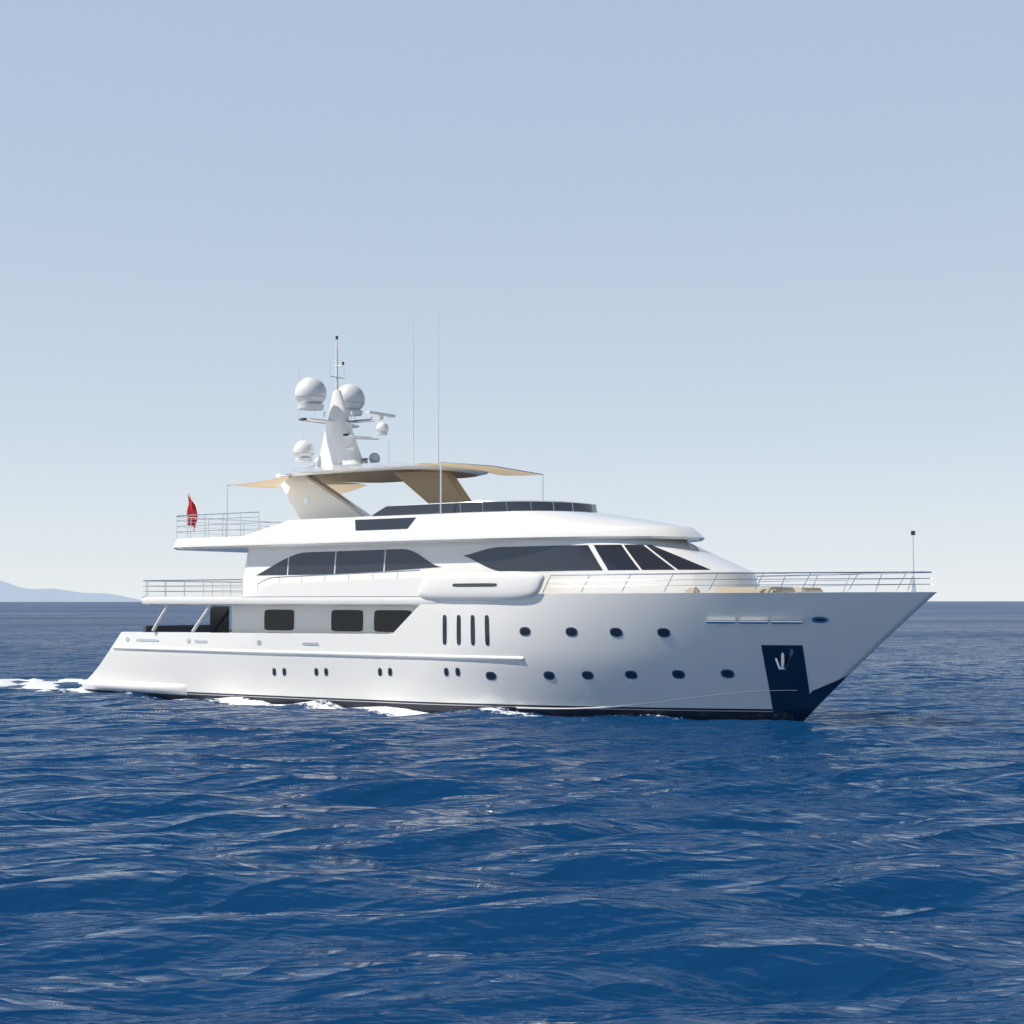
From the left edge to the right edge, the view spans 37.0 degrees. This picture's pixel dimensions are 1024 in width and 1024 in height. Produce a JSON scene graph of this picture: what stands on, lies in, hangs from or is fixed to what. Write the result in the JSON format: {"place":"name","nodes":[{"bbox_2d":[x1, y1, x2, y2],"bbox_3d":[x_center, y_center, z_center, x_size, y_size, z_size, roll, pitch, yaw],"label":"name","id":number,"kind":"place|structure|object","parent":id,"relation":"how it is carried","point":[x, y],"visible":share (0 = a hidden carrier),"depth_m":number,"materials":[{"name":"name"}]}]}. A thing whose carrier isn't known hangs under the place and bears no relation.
{"place":"outdoors","nodes":[
{"label":"outdoors","id":0,"kind":"place"},
{"bbox_2d":[0,581,140,601],"bbox_3d":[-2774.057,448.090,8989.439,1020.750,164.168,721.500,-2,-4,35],"label":"land","id":1,"kind":"structure","parent":0,"point":[10,592],"depth_m":8986.60,"materials":[{"name":"blue"}]},
{"bbox_2d":[185,491,216,532],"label":"flag staff","id":2,"kind":"object","parent":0,"point":[200,511],"visible":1,"depth_m":79.29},
{"bbox_2d":[258,545,709,574],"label":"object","id":3,"kind":"structure","parent":0,"point":[559,558],"depth_m":63.33,"materials":[{"name":"grey glass"}]},
{"bbox_2d":[0,0,1023,600],"bbox_3d":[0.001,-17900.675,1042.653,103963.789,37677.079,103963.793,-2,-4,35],"label":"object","id":4,"kind":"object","parent":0,"point":[738,282],"visible":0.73,"depth_m":50201.81,"materials":[{"name":"blue"}]},
{"bbox_2d":[0,618,1023,1023],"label":"sea","id":5,"kind":"structure","parent":0,"point":[848,848],"depth_m":28.25,"materials":[{"name":"blue liquid"}]},
{"bbox_2d":[82,679,186,694],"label":"swim platform","id":6,"kind":"structure","parent":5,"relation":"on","point":[140,687],"depth_m":75.17,"materials":[{"name":"white"}]},
{"bbox_2d":[0,678,681,719],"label":"foam","id":7,"kind":"object","parent":5,"relation":"on","point":[33,683],"visible":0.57,"depth_m":70.28,"materials":[{"name":"white"}]},
{"bbox_2d":[85,592,936,720],"bbox_3d":[-2.026,6.994,68.867,43.485,6.645,8.880,-2,-4,35],"label":"hull","id":8,"kind":"object","parent":5,"relation":"in","point":[855,631],"depth_m":61.47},
{"bbox_2d":[152,605,211,632],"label":"pillars","id":9,"kind":"structure","parent":8,"relation":"on","point":[204,614],"depth_m":73.07,"materials":[{"name":"white metal"}]},
{"bbox_2d":[141,596,439,605],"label":"slab","id":10,"kind":"structure","parent":8,"relation":"on","point":[327,600],"depth_m":69.21,"materials":[{"name":"white"}]},
{"bbox_2d":[241,577,425,596],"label":"bulwark","id":11,"kind":"object","parent":10,"relation":"on","point":[395,587],"visible":0.59,"depth_m":67.40,"materials":[{"name":"white"}]},
{"bbox_2d":[243,539,759,595],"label":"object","id":12,"kind":"structure","parent":10,"relation":"on","point":[448,557],"depth_m":62.21,"materials":[{"name":"white"}]},
{"bbox_2d":[173,511,704,552],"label":"sun deck","id":13,"kind":"structure","parent":12,"relation":"on","point":[484,526],"depth_m":64.56,"materials":[{"name":"white"}]},
{"bbox_2d":[226,461,543,536],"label":"awning poles","id":14,"kind":"object","parent":13,"relation":"on","point":[440,487],"visible":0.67,"depth_m":70.80,"materials":[{"name":"silver metal"}]},
{"bbox_2d":[232,463,540,493],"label":"awnings","id":15,"kind":"object","parent":14,"relation":"on","point":[341,487],"visible":0.84,"depth_m":72.68,"materials":[{"name":"beige fabric"}]},
{"bbox_2d":[279,458,488,482],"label":"hardtop","id":16,"kind":"object","parent":15,"relation":"on","point":[364,471],"visible":0.83,"depth_m":71.16,"materials":[{"name":"white"}]},
{"bbox_2d":[275,474,369,518],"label":"radar arch support","id":17,"kind":"object","parent":16,"relation":"attached to","point":[325,500],"visible":0.38,"depth_m":74.27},
{"bbox_2d":[298,315,438,466],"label":"mast","id":18,"kind":"object","parent":16,"relation":"on","point":[334,451],"depth_m":73.43,"materials":[{"name":"white metal"}]},
{"bbox_2d":[293,377,388,464],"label":"satellite domes","id":19,"kind":"structure","parent":18,"relation":"attached to","point":[352,395],"depth_m":73.61,"materials":[{"name":"white plastic"}]},
{"bbox_2d":[355,517,415,529],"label":"window","id":20,"kind":"structure","parent":13,"relation":"attached to","point":[383,524],"depth_m":66.92,"materials":[{"name":"grey glass"}]},
{"bbox_2d":[394,470,471,503],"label":"pylon","id":21,"kind":"object","parent":13,"relation":"on","point":[424,485],"visible":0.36,"depth_m":70.05,"materials":[{"name":"beige fabric"}]},
{"bbox_2d":[370,501,597,515],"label":"windscreen frame","id":22,"kind":"object","parent":13,"relation":"on","point":[488,501],"visible":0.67,"depth_m":65.19,"materials":[{"name":"grey metal"}]},
{"bbox_2d":[372,501,596,515],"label":"wind screen","id":23,"kind":"object","parent":13,"relation":"on","point":[475,507],"visible":0.57,"depth_m":65.04,"materials":[{"name":"black glass"}]},
{"bbox_2d":[143,512,931,596],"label":"rails","id":24,"kind":"object","parent":10,"relation":"on","point":[808,574],"visible":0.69,"depth_m":61.71,"materials":[{"name":"silver metal"}]},
{"bbox_2d":[187,494,196,530],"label":"flag","id":25,"kind":"object","parent":24,"relation":"attached to","point":[191,509],"visible":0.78,"depth_m":79.64,"materials":[{"name":"red fabric"}]},
{"bbox_2d":[113,646,522,660],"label":"rub rail","id":26,"kind":"object","parent":8,"relation":"attached to","point":[466,657],"visible":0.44,"depth_m":67.72,"materials":[{"name":"white"}]},
{"bbox_2d":[419,571,544,599],"bbox_3d":[1.206,3.269,66.795,6.428,1.200,9.260,-2,-4,35],"label":"pod","id":27,"kind":"object","parent":8,"relation":"on","point":[514,585],"visible":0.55,"depth_m":62.84,"materials":[{"name":"white"}]},
{"bbox_2d":[452,583,496,586],"bbox_3d":[1.124,3.233,66.855,2.300,0.140,9.280,-2,-4,35],"label":"recessed handle slot","id":28,"kind":"object","parent":27,"relation":"in","point":[474,584],"visible":0.52,"depth_m":63.07,"materials":[{"name":"silver metal"}]},
{"bbox_2d":[516,690,796,708],"bbox_3d":[6.802,7.565,62.582,11.109,1.030,7.241,-2,-4,35],"label":"hull spray rail","id":29,"kind":"object","parent":8,"relation":"attached to","point":[659,701],"visible":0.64,"depth_m":60.47,"materials":[{"name":"white"}]},
{"bbox_2d":[761,645,847,720],"bbox_3d":[11.657,6.727,59.192,2.891,3.175,3.721,-2,-4,35],"label":"anchor plate","id":30,"kind":"object","parent":8,"relation":"attached to","point":[801,703],"visible":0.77,"depth_m":58.87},
{"bbox_2d":[775,651,792,670],"bbox_3d":[11.156,5.722,59.606,0.890,0.808,2.899,-2,-4,35],"label":"anchor","id":31,"kind":"object","parent":30,"relation":"attached to","point":[781,667],"visible":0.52,"depth_m":58.43,"materials":[{"name":"grey metal"}]},
{"bbox_2d":[911,535,916,591],"bbox_3d":[15.005,1.948,57.099,0.190,2.150,0.200,-2,-4,35],"label":"jackstaff","id":32,"kind":"object","parent":8,"relation":"on","point":[913,587],"visible":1,"depth_m":57.06,"materials":[{"name":"silver metal"}]},
{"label":"decks","id":33,"kind":"object","parent":8,"relation":"attached to","visible":0},
{"bbox_2d":[143,625,209,631],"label":"bulwark","id":34,"kind":"object","parent":33,"relation":"on","point":[179,628],"visible":0.02,"depth_m":78.82,"materials":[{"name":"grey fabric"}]},
{"bbox_2d":[210,606,228,631],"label":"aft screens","id":35,"kind":"object","parent":33,"relation":"on","point":[219,618],"visible":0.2,"depth_m":73.16,"materials":[{"name":"black glass"}]},
{"bbox_2d":[231,605,417,632],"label":"saloon","id":36,"kind":"object","parent":33,"relation":"on","point":[307,618],"depth_m":69.51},
{"bbox_3d":[9.004,3.653,61.250,9.500,0.510,5.800,-2,-4,35],"label":"trunk","id":37,"kind":"object","parent":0,"visible":0},
{"bbox_2d":[685,587,822,592],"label":"sun pads","id":38,"kind":"object","parent":37,"relation":"on","point":[743,589],"visible":0.36,"depth_m":58.96,"materials":[{"name":"beige fabric"}]}
]}

